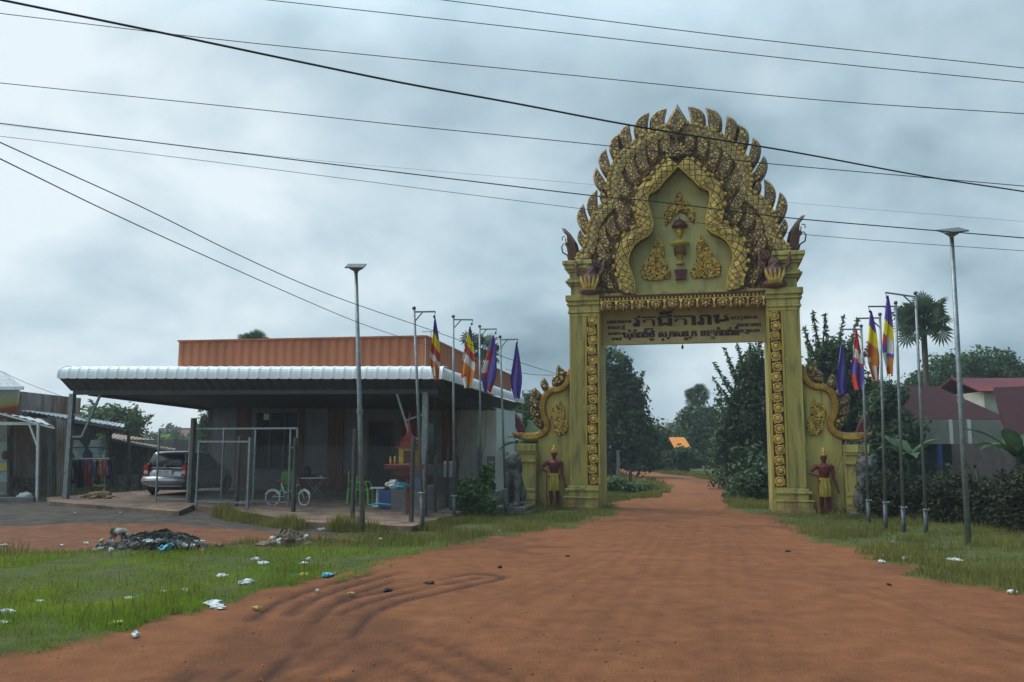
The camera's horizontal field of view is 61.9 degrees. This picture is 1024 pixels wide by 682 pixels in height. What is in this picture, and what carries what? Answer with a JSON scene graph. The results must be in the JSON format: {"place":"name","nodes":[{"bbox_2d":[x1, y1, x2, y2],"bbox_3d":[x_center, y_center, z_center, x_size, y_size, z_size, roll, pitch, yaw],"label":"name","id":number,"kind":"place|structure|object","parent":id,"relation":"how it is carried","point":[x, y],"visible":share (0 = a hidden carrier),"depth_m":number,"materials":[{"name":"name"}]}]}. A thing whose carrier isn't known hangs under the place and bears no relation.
{"place":"outdoors","nodes":[
{"label":"outdoors","id":0,"kind":"place"},
{"bbox_2d":[0,158,429,345],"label":"power cable","id":1,"kind":"object","parent":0,"point":[180,244],"visible":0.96,"depth_m":12.23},
{"bbox_2d":[46,488,503,531],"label":"pavement","id":2,"kind":"structure","parent":0,"point":[141,501],"depth_m":24.43,"materials":[{"name":"concrete"}]},
{"bbox_2d":[80,491,118,498],"bbox_3d":[-12.974,4.837,26.818,1.256,0.235,0.503,0,-7,0],"label":"dog","id":3,"kind":"object","parent":2,"relation":"on","point":[100,494],"visible":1,"depth_m":26.86},
{"bbox_2d":[195,437,251,508],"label":"steel gate","id":4,"kind":"structure","parent":2,"relation":"on","point":[248,464],"depth_m":23.74,"materials":[{"name":"metal"}]},
{"bbox_2d":[155,427,298,506],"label":"steel gate","id":5,"kind":"structure","parent":2,"relation":"on","point":[222,452],"depth_m":25.08,"materials":[{"name":"metal"}]},
{"bbox_2d":[265,477,310,504],"bbox_3d":[-6.536,4.394,24.916,1.375,0.820,0.324,0,-7,0],"label":"bicycle","id":6,"kind":"object","parent":2,"relation":"on","point":[283,496],"visible":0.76,"depth_m":24.90,"materials":[{"name":"white paint"}]},
{"bbox_2d":[280,471,297,494],"bbox_3d":[-7.609,4.870,29.119,0.474,0.852,0.470,-1,-7,10],"label":"plastic chair","id":7,"kind":"object","parent":2,"relation":"on","point":[285,476],"visible":0.55,"depth_m":28.96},
{"bbox_2d":[187,418,415,521],"bbox_3d":[-5.959,3.493,23.110,8.248,2.915,0.130,-4,-8,30],"label":"fence","id":8,"kind":"object","parent":2,"relation":"on","point":[192,461],"visible":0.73,"depth_m":22.92,"materials":[{"name":"metal"}]},
{"bbox_2d":[301,477,328,498],"bbox_3d":[-6.386,4.772,27.620,0.780,0.698,0.600,0,-7,0],"label":"folding table","id":9,"kind":"object","parent":2,"relation":"on","point":[325,478],"visible":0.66,"depth_m":27.40,"materials":[{"name":"white paint"}]},
{"bbox_2d":[355,475,373,504],"bbox_3d":[-4.357,4.389,25.149,0.470,0.852,0.474,-1,-7,10],"label":"plastic chair","id":10,"kind":"object","parent":2,"relation":"on","point":[357,479],"visible":0.44,"depth_m":25.07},
{"bbox_2d":[378,490,390,506],"bbox_3d":[-3.593,4.513,24.429,0.420,0.470,0.320,0,-7,0],"label":"crate","id":11,"kind":"object","parent":2,"relation":"on","point":[382,499],"visible":0.64,"depth_m":24.28,"materials":[{"name":"blue paint"}]},
{"bbox_2d":[384,411,430,513],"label":"spirit house","id":12,"kind":"structure","parent":2,"relation":"on","point":[406,440],"depth_m":22.98,"materials":[{"name":"red metal"}]},
{"bbox_2d":[392,481,409,489],"bbox_3d":[-2.980,3.887,22.896,0.363,0.243,0.340,-6,-10,43],"label":"bundle","id":13,"kind":"object","parent":12,"relation":"on","point":[397,484],"visible":0.9,"depth_m":22.81,"materials":[{"name":"plastic"}]},
{"bbox_2d":[391,485,433,509],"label":"concrete block","id":14,"kind":"structure","parent":2,"relation":"on","point":[399,495],"depth_m":24.25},
{"bbox_2d":[414,448,458,520],"bbox_3d":[-2.100,4.050,23.979,0.110,2.054,6.052,-1,-7,7],"label":"fence","id":15,"kind":"object","parent":2,"relation":"on","point":[435,491],"visible":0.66,"depth_m":23.73,"materials":[{"name":"metal"}]},
{"bbox_2d":[443,461,452,495],"bbox_3d":[-2.183,4.862,29.727,0.400,1.350,0.200,0,-7,0],"label":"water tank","id":16,"kind":"object","parent":2,"relation":"on","point":[445,462],"visible":0.42,"depth_m":29.66,"materials":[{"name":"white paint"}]},
{"bbox_2d":[0,142,564,376],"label":"power cable","id":17,"kind":"object","parent":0,"point":[228,249],"visible":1,"depth_m":12.13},
{"bbox_2d":[0,136,1021,250],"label":"power cable","id":18,"kind":"object","parent":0,"point":[509,199],"visible":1,"depth_m":17.48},
{"bbox_2d":[0,457,1023,681],"bbox_3d":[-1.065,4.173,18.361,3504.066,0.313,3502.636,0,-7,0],"label":"ground","id":19,"kind":"structure","parent":0,"point":[639,607],"depth_m":10.56,"materials":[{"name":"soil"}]},
{"bbox_2d":[0,436,10,496],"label":"poster board","id":20,"kind":"object","parent":19,"relation":"on","point":[5,461],"visible":0.98,"depth_m":28.67,"materials":[{"name":"plastic"}]},
{"bbox_2d":[0,497,35,501],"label":"kerb beam","id":21,"kind":"structure","parent":19,"relation":"on","point":[17,499],"depth_m":27.09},
{"bbox_2d":[0,411,54,500],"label":"awning","id":22,"kind":"object","parent":19,"relation":"on","point":[37,438],"visible":0.9,"depth_m":27.81,"materials":[{"name":"grey metal"}]},
{"bbox_2d":[0,371,80,491],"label":"shop building","id":23,"kind":"structure","parent":19,"relation":"on","point":[14,399],"depth_m":33.63,"materials":[{"name":"metal"}]},
{"bbox_2d":[7,417,95,496],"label":"tin shack","id":24,"kind":"structure","parent":19,"relation":"on","point":[23,457],"depth_m":30.72,"materials":[{"name":"metal"}]},
{"bbox_2d":[72,440,110,458],"bbox_3d":[-16.176,4.155,32.712,1.746,0.724,0.197,0,-7,0],"label":"cloth banner","id":25,"kind":"object","parent":24,"relation":"attached to","point":[94,447],"visible":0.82,"depth_m":32.69,"materials":[{"name":"fabric"}]},
{"bbox_2d":[19,410,124,491],"bbox_3d":[-17.142,4.467,33.689,5.361,3.567,4.029,0,-7,0],"label":"lean to","id":26,"kind":"object","parent":19,"relation":"on","point":[108,428],"visible":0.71,"depth_m":32.55,"materials":[{"name":"grey metal"}]},
{"bbox_2d":[72,458,108,493],"bbox_3d":[-15.159,4.892,30.478,1.325,1.434,0.330,0,-7,0],"label":"clothes rail","id":27,"kind":"object","parent":19,"relation":"on","point":[73,472],"visible":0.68,"depth_m":30.63,"materials":[{"name":"metal"}]},
{"bbox_2d":[71,460,78,483],"bbox_3d":[-15.644,4.687,30.604,0.341,0.851,0.170,0,-7,0],"label":"garment","id":28,"kind":"object","parent":27,"relation":"hanging from","point":[74,480],"visible":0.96,"depth_m":30.58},
{"bbox_2d":[77,460,83,487],"bbox_3d":[-15.486,4.768,30.646,0.300,0.996,0.171,0,-7,0],"label":"garment","id":29,"kind":"object","parent":27,"relation":"hanging from","point":[79,478],"visible":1,"depth_m":30.62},
{"bbox_2d":[85,460,91,485],"bbox_3d":[-15.179,4.736,30.598,0.253,0.946,0.169,0,-7,0],"label":"garment","id":30,"kind":"object","parent":27,"relation":"hanging from","point":[88,477],"visible":1,"depth_m":30.56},
{"bbox_2d":[94,460,99,484],"bbox_3d":[-14.839,4.712,30.599,0.206,0.898,0.169,0,-7,0],"label":"garment","id":31,"kind":"object","parent":27,"relation":"hanging from","point":[97,480],"visible":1,"depth_m":30.57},
{"bbox_2d":[80,399,153,450],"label":"broad tree","id":32,"kind":"object","parent":19,"relation":"on","point":[131,419],"visible":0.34,"depth_m":59.12,"materials":[{"name":"green plant"}]},
{"bbox_2d":[110,432,149,491],"bbox_3d":[-14.486,4.853,32.990,2.152,2.620,0.715,0,-7,0],"label":"lattice fence","id":33,"kind":"object","parent":19,"relation":"on","point":[128,480],"visible":0.43,"depth_m":33.03,"materials":[{"name":"metal"}]},
{"bbox_2d":[104,528,201,550],"bbox_3d":[-6.958,3.991,16.927,1.963,0.461,1.703,0,-7,0],"label":"rubbish heap","id":34,"kind":"object","parent":19,"relation":"on","point":[170,535],"visible":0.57,"depth_m":16.41,"materials":[{"name":"plastic"}]},
{"bbox_2d":[109,524,131,542],"bbox_3d":[-7.920,3.899,17.268,0.658,0.396,0.168,-3,-8,25],"label":"dog","id":35,"kind":"object","parent":34,"relation":"on","point":[116,532],"visible":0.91,"depth_m":17.23},
{"bbox_2d":[112,433,199,474],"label":"shed","id":36,"kind":"structure","parent":19,"relation":"on","point":[140,447],"depth_m":35.69,"materials":[{"name":"grey metal"}]},
{"bbox_2d":[157,543,173,553],"bbox_3d":[-6.454,3.857,15.870,0.152,0.216,0.490,-2,-7,19],"label":"plastic bag","id":37,"kind":"object","parent":19,"relation":"on","point":[167,546],"visible":0.88,"depth_m":15.82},
{"bbox_2d":[141,451,231,493],"bbox_3d":[-11.485,4.668,30.460,1.882,1.478,3.755,-1,-7,9],"label":"parked car","id":38,"kind":"object","parent":19,"relation":"on","point":[172,470],"visible":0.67,"depth_m":28.98,"materials":[{"name":"silver metal"}]},
{"bbox_2d":[186,407,208,451],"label":"broad tree","id":39,"kind":"object","parent":19,"relation":"on","point":[204,422],"visible":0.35,"depth_m":61.22,"materials":[{"name":"green plant"}]},
{"bbox_2d":[203,599,223,606],"bbox_3d":[-3.763,3.305,10.746,0.264,0.098,0.204,3,-7,-19],"label":"plastic scrap","id":40,"kind":"object","parent":19,"relation":"on","point":[216,602],"visible":0.77,"depth_m":10.71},
{"bbox_2d":[236,328,268,338],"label":"fan palm","id":41,"kind":"object","parent":19,"relation":"on","point":[255,334],"visible":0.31,"depth_m":59.89,"materials":[{"name":"green plant"}]},
{"bbox_2d":[255,528,315,546],"bbox_3d":[-4.463,4.098,17.354,1.382,0.582,1.239,0,-7,0],"label":"pile","id":42,"kind":"object","parent":19,"relation":"on","point":[290,536],"visible":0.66,"depth_m":16.90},
{"bbox_2d":[57,335,523,498],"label":"canopy house","id":43,"kind":"structure","parent":19,"relation":"on","point":[307,387],"depth_m":28.56,"materials":[{"name":"metal"}]},
{"bbox_2d":[255,413,298,469],"bbox_3d":[-9.278,3.955,33.662,1.830,2.230,0.089,-1,-7,10],"label":"window","id":44,"kind":"structure","parent":43,"relation":"in","point":[272,438],"depth_m":33.67,"materials":[{"name":"metal"}]},
{"bbox_2d":[366,421,393,489],"bbox_3d":[-5.080,4.423,32.848,1.040,2.670,0.079,-1,-7,10],"label":"door","id":45,"kind":"structure","parent":43,"relation":"in","point":[379,433],"depth_m":32.86,"materials":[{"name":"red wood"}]},
{"bbox_2d":[428,423,434,467],"bbox_3d":[-3.206,3.978,32.580,0.500,1.700,0.049,-1,-7,10],"label":"window","id":46,"kind":"structure","parent":43,"relation":"in","point":[431,440],"depth_m":32.55,"materials":[{"name":"grey glass"}]},
{"bbox_2d":[487,456,494,479],"bbox_3d":[-0.810,4.869,32.790,0.340,0.924,0.060,-1,-7,10],"label":"barred window","id":47,"kind":"structure","parent":43,"relation":"in","point":[490,459],"depth_m":32.81,"materials":[{"name":"grey metal"}]},
{"bbox_2d":[345,264,366,533],"bbox_3d":[-3.588,1.367,19.599,0.601,6.491,0.422,0,-7,0],"label":"street lamp","id":48,"kind":"object","parent":19,"relation":"on","point":[355,268],"visible":0.91,"depth_m":19.59,"materials":[{"name":"metal"}]},
{"bbox_2d":[210,493,513,532],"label":"grass","id":49,"kind":"structure","parent":19,"relation":"on","point":[225,512],"depth_m":20.85,"materials":[{"name":"plant"}]},
{"bbox_2d":[412,306,435,530],"bbox_3d":[-2.133,1.919,20.227,0.577,5.560,0.133,0,-7,0],"label":"flagpole","id":50,"kind":"object","parent":19,"relation":"on","point":[422,518],"visible":0.98,"depth_m":20.22,"materials":[{"name":"metal"}]},
{"bbox_2d":[424,318,439,475],"bbox_3d":[-1.875,1.294,20.337,0.346,3.828,0.183,-2,-7,19],"label":"flag","id":51,"kind":"object","parent":50,"relation":"hanging from","point":[435,357],"visible":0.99,"depth_m":20.45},
{"bbox_2d":[451,315,472,515],"bbox_3d":[-1.404,2.176,23.587,0.608,5.877,0.133,0,-7,0],"label":"flagpole","id":52,"kind":"object","parent":19,"relation":"on","point":[453,496],"visible":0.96,"depth_m":23.62,"materials":[{"name":"metal"}]},
{"bbox_2d":[457,326,474,471],"bbox_3d":[-1.265,1.593,23.678,0.465,4.059,0.199,0,-7,0],"label":"flag","id":53,"kind":"object","parent":52,"relation":"hanging from","point":[467,366],"visible":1,"depth_m":23.80,"materials":[{"name":"fabric"}]},
{"bbox_2d":[448,474,498,515],"bbox_3d":[-1.085,4.606,24.579,1.421,1.526,1.224,-2,-7,14],"label":"dark shrub","id":54,"kind":"object","parent":19,"relation":"on","point":[471,497],"visible":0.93,"depth_m":24.37,"materials":[{"name":"green plant"}]},
{"bbox_2d":[102,417,846,457],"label":"wood","id":55,"kind":"object","parent":19,"relation":"on","point":[154,436],"visible":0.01,"depth_m":115.28,"materials":[{"name":"green plant"}]},
{"bbox_2d":[459,330,502,363],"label":"fan palm","id":56,"kind":"object","parent":19,"relation":"on","point":[486,341],"visible":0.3,"depth_m":60.05,"materials":[{"name":"green plant"}]},
{"bbox_2d":[476,462,496,498],"bbox_3d":[-0.735,4.471,24.908,0.550,1.861,0.520,-3,-8,27],"label":"young tree","id":57,"kind":"object","parent":19,"relation":"on","point":[486,472],"visible":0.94,"depth_m":24.91,"materials":[{"name":"green plant"}]},
{"bbox_2d":[478,325,496,484],"bbox_3d":[-0.754,2.417,25.477,0.573,5.868,0.133,0,-7,0],"label":"flagpole","id":58,"kind":"object","parent":19,"relation":"on","point":[480,440],"visible":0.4,"depth_m":25.56,"materials":[{"name":"metal"}]},
{"bbox_2d":[478,335,496,469],"bbox_3d":[-0.727,1.830,25.575,0.535,4.060,0.185,0,-7,0],"label":"flag","id":59,"kind":"object","parent":58,"relation":"hanging from","point":[488,373],"visible":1,"depth_m":25.69,"materials":[{"name":"fabric"}]},
{"bbox_2d":[499,335,517,512],"bbox_3d":[-0.120,2.581,25.489,0.601,5.553,0.133,0,-7,0],"label":"flagpole","id":60,"kind":"object","parent":19,"relation":"on","point":[505,489],"visible":0.95,"depth_m":25.48,"materials":[{"name":"metal"}]},
{"bbox_2d":[508,344,521,469],"bbox_3d":[0.105,1.937,25.596,0.407,3.859,0.186,-2,-7,17],"label":"flag","id":61,"kind":"object","parent":60,"relation":"hanging from","point":[516,379],"visible":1,"depth_m":25.71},
{"bbox_2d":[496,452,534,513],"bbox_3d":[0.069,4.327,26.176,1.215,1.845,1.441,-1,-7,13],"label":"stone lion","id":62,"kind":"object","parent":19,"relation":"on","point":[517,491],"visible":0.9,"depth_m":25.88},
{"bbox_2d":[494,418,540,454],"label":"banana plant","id":63,"kind":"object","parent":19,"relation":"on","point":[531,427],"visible":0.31,"depth_m":34.22,"materials":[{"name":"green plant"}]},
{"bbox_2d":[94,455,952,484],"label":"undergrowth","id":64,"kind":"object","parent":19,"relation":"on","point":[949,468],"visible":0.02,"depth_m":34.89,"materials":[{"name":"green plant"}]},
{"bbox_2d":[511,389,539,428],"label":"broad tree","id":65,"kind":"object","parent":19,"relation":"on","point":[524,411],"visible":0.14,"depth_m":45.35,"materials":[{"name":"green plant"}]},
{"bbox_2d":[540,444,566,507],"bbox_3d":[1.344,4.369,27.802,0.830,2.060,0.362,1,-7,-4],"label":"guardian statue","id":66,"kind":"object","parent":19,"relation":"on","point":[554,480],"visible":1,"depth_m":27.71,"materials":[{"name":"gold paint"}]},
{"bbox_2d":[607,474,658,492],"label":"dark shrub","id":67,"kind":"object","parent":19,"relation":"on","point":[623,484],"visible":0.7,"depth_m":37.10,"materials":[{"name":"green plant"}]},
{"bbox_2d":[606,345,668,477],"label":"broad tree","id":68,"kind":"object","parent":19,"relation":"on","point":[630,432],"visible":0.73,"depth_m":56.88,"materials":[{"name":"green plant"}]},
{"bbox_2d":[623,424,674,470],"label":"broad tree","id":69,"kind":"object","parent":19,"relation":"on","point":[667,448],"visible":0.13,"depth_m":72.12,"materials":[{"name":"green plant"}]},
{"bbox_2d":[669,437,689,470],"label":"house","id":70,"kind":"structure","parent":19,"relation":"on","point":[674,441],"depth_m":70.96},
{"bbox_2d":[660,443,704,471],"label":"dark shrub","id":71,"kind":"object","parent":19,"relation":"on","point":[681,458],"visible":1,"depth_m":64.93,"materials":[{"name":"green plant"}]},
{"bbox_2d":[512,104,872,514],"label":"gate arch","id":72,"kind":"structure","parent":19,"relation":"on","point":[633,279],"depth_m":27.93,"materials":[{"name":"yellow paint"}]},
{"bbox_2d":[683,384,710,467],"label":"fan palm","id":73,"kind":"object","parent":19,"relation":"on","point":[699,390],"visible":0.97,"depth_m":83.69,"materials":[{"name":"green plant"}]},
{"bbox_2d":[672,397,723,467],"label":"broad tree","id":74,"kind":"object","parent":19,"relation":"on","point":[693,427],"visible":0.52,"depth_m":82.47,"materials":[{"name":"green plant"}]},
{"bbox_2d":[702,342,767,489],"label":"feathery tree","id":75,"kind":"object","parent":19,"relation":"on","point":[741,425],"visible":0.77,"depth_m":41.24,"materials":[{"name":"green plant"}]},
{"bbox_2d":[721,451,768,499],"bbox_3d":[9.280,5.353,32.565,2.611,2.300,2.284,0,-7,0],"label":"dark shrub","id":76,"kind":"object","parent":19,"relation":"on","point":[752,481],"visible":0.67,"depth_m":31.96,"materials":[{"name":"green plant"}]},
{"bbox_2d":[809,447,839,514],"bbox_3d":[9.472,4.227,25.939,0.830,2.060,0.362,1,-7,-4],"label":"guardian statue","id":77,"kind":"object","parent":19,"relation":"on","point":[824,483],"visible":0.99,"depth_m":25.85,"materials":[{"name":"gold paint"}]},
{"bbox_2d":[801,310,905,444],"bbox_3d":[15.718,2.870,39.934,5.865,8.879,3.400,0,-7,0],"label":"feathery tree","id":78,"kind":"object","parent":19,"relation":"on","point":[825,354],"visible":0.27,"depth_m":39.55,"materials":[{"name":"green plant"}]},
{"bbox_2d":[840,324,871,524],"bbox_3d":[9.104,2.275,22.562,0.622,5.502,0.133,0,-7,0],"label":"flagpole","id":79,"kind":"object","parent":19,"relation":"on","point":[868,511],"visible":0.95,"depth_m":22.52,"materials":[{"name":"metal"}]},
{"bbox_2d":[836,344,846,472],"bbox_3d":[8.732,1.802,22.611,0.414,3.453,0.191,3,-7,-19],"label":"flag","id":80,"kind":"object","parent":79,"relation":"hanging from","point":[841,380],"visible":1,"depth_m":22.75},
{"bbox_2d":[849,454,881,515],"bbox_3d":[10.534,4.330,25.380,1.277,1.939,1.514,-1,-7,13],"label":"stone lion","id":81,"kind":"object","parent":19,"relation":"on","point":[860,474],"visible":0.47,"depth_m":25.14},
{"bbox_2d":[856,313,888,529],"bbox_3d":[8.963,2.051,21.112,0.663,5.588,0.133,0,-7,0],"label":"flagpole","id":82,"kind":"object","parent":19,"relation":"on","point":[885,513],"visible":0.95,"depth_m":21.10,"materials":[{"name":"metal"}]},
{"bbox_2d":[851,329,863,475],"bbox_3d":[8.552,1.515,21.198,0.395,3.673,0.199,0,-7,0],"label":"flag","id":83,"kind":"object","parent":82,"relation":"hanging from","point":[857,372],"visible":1,"depth_m":21.30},
{"bbox_2d":[855,465,918,517],"bbox_3d":[10.925,4.529,24.887,2.322,1.837,2.098,2,-7,-17],"label":"scrub bush","id":84,"kind":"object","parent":19,"relation":"on","point":[876,495],"visible":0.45,"depth_m":24.40,"materials":[{"name":"green plant"}]},
{"bbox_2d":[868,301,907,531],"bbox_3d":[9.043,1.879,20.473,0.729,5.773,0.133,0,-7,0],"label":"flagpole","id":85,"kind":"object","parent":19,"relation":"on","point":[903,519],"visible":0.98,"depth_m":20.45,"materials":[{"name":"metal"}]},
{"bbox_2d":[867,311,878,477],"bbox_3d":[8.715,1.264,20.575,0.410,4.019,0.187,0,-7,0],"label":"flag","id":86,"kind":"object","parent":85,"relation":"hanging from","point":[873,355],"visible":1,"depth_m":20.68,"materials":[{"name":"fabric"}]},
{"bbox_2d":[852,377,932,480],"bbox_3d":[15.830,4.143,35.715,3.512,5.303,2.829,0,-7,0],"label":"dark shrub","id":87,"kind":"object","parent":19,"relation":"on","point":[911,432],"visible":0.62,"depth_m":35.42,"materials":[{"name":"green plant"}]},
{"bbox_2d":[885,291,929,532],"bbox_3d":[9.442,1.757,20.345,0.786,5.985,0.133,0,-7,0],"label":"flagpole","id":88,"kind":"object","parent":19,"relation":"on","point":[925,516],"visible":0.99,"depth_m":20.34,"materials":[{"name":"metal"}]},
{"bbox_2d":[882,295,893,477],"bbox_3d":[9.014,1.067,20.458,0.417,4.383,0.192,-1,-7,9],"label":"flag","id":89,"kind":"object","parent":88,"relation":"hanging from","point":[888,344],"visible":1,"depth_m":20.56,"materials":[{"name":"fabric"}]},
{"bbox_2d":[874,433,940,484],"bbox_3d":[15.239,4.832,32.584,2.726,2.734,2.740,-2,-8,20],"label":"banana plant","id":90,"kind":"object","parent":19,"relation":"on","point":[909,453],"visible":0.79,"depth_m":32.63,"materials":[{"name":"green plant"}]},
{"bbox_2d":[890,470,952,520],"bbox_3d":[11.640,4.465,24.134,2.052,1.784,1.900,0,-7,0],"label":"scrub bush","id":91,"kind":"object","parent":19,"relation":"on","point":[914,505],"visible":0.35,"depth_m":23.85,"materials":[{"name":"green plant"}]},
{"bbox_2d":[892,291,953,385],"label":"fan palm","id":92,"kind":"object","parent":19,"relation":"on","point":[933,321],"visible":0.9,"depth_m":49.97,"materials":[{"name":"green plant"}]},
{"bbox_2d":[846,386,1002,482],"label":"maroon roof house","id":93,"kind":"structure","parent":19,"relation":"on","point":[940,407],"depth_m":37.06,"materials":[{"name":"red tile"}]},
{"bbox_2d":[919,463,986,522],"bbox_3d":[12.148,4.246,23.026,2.180,1.948,2.011,0,-7,0],"label":"scrub bush","id":94,"kind":"object","parent":19,"relation":"on","point":[944,507],"visible":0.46,"depth_m":22.88,"materials":[{"name":"green plant"}]},
{"bbox_2d":[938,227,971,543],"bbox_3d":[9.500,0.960,18.023,0.496,6.996,0.422,0,-7,0],"label":"street lamp","id":95,"kind":"object","parent":19,"relation":"on","point":[964,471],"visible":0.9,"depth_m":18.01,"materials":[{"name":"metal"}]},
{"bbox_2d":[893,344,1023,386],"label":"broad tree","id":96,"kind":"object","parent":19,"relation":"on","point":[985,365],"visible":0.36,"depth_m":65.08,"materials":[{"name":"green plant"}]},
{"bbox_2d":[939,378,1023,442],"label":"red roof house","id":97,"kind":"structure","parent":19,"relation":"on","point":[979,391],"depth_m":47.73,"materials":[{"name":"metal"}]},
{"bbox_2d":[955,465,1015,528],"bbox_3d":[12.851,4.187,22.312,2.567,1.896,1.908,6,-9,-41],"label":"scrub bush","id":98,"kind":"object","parent":19,"relation":"on","point":[979,502],"visible":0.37,"depth_m":21.95,"materials":[{"name":"green plant"}]},
{"bbox_2d":[951,386,1023,484],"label":"maroon roof house","id":99,"kind":"structure","parent":19,"relation":"on","point":[988,462],"depth_m":31.66,"materials":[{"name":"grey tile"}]},
{"bbox_2d":[951,428,1023,472],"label":"banana plant","id":100,"kind":"object","parent":19,"relation":"on","point":[1013,445],"visible":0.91,"depth_m":26.63,"materials":[{"name":"green plant"}]},
{"bbox_2d":[981,465,1023,533],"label":"scrub bush","id":101,"kind":"object","parent":19,"relation":"on","point":[1011,510],"visible":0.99,"depth_m":20.10,"materials":[{"name":"green plant"}]},
{"bbox_2d":[0,484,1023,653],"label":"grass","id":102,"kind":"structure","parent":0,"point":[890,550],"depth_m":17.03,"materials":[{"name":"plant"}]},
{"bbox_2d":[0,0,1023,191],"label":"power cable","id":103,"kind":"object","parent":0,"point":[189,38],"visible":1,"depth_m":8.43,"materials":[{"name":"rubber"}]},
{"bbox_2d":[0,123,1023,237],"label":"power cable","id":104,"kind":"object","parent":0,"point":[512,186],"visible":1,"depth_m":15.46,"materials":[{"name":"rubber"}]},
{"bbox_2d":[0,13,1023,113],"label":"power cable","id":105,"kind":"object","parent":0,"point":[521,70],"visible":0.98,"depth_m":14.68,"materials":[{"name":"rubber"}]},
{"bbox_2d":[1,83,1022,185],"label":"power cable","id":106,"kind":"object","parent":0,"point":[505,135],"visible":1,"depth_m":16.61,"materials":[{"name":"rubber"}]},
{"bbox_2d":[0,0,1023,435],"label":"sky","id":107,"kind":"structure","parent":0,"point":[82,284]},
{"bbox_2d":[7,125,1023,221],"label":"power cable","id":108,"kind":"object","parent":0,"point":[523,178],"visible":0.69,"depth_m":41.30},
{"bbox_2d":[269,0,1023,82],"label":"power cable","id":109,"kind":"object","parent":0,"point":[645,42],"visible":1,"depth_m":14.74,"materials":[{"name":"rubber"}]},
{"bbox_2d":[607,468,768,504],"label":"grass","id":110,"kind":"structure","parent":0,"point":[659,484],"depth_m":42.55,"materials":[{"name":"plant"}]},
{"bbox_2d":[444,0,1023,67],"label":"power cable","id":111,"kind":"object","parent":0,"point":[734,36],"visible":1,"depth_m":14.76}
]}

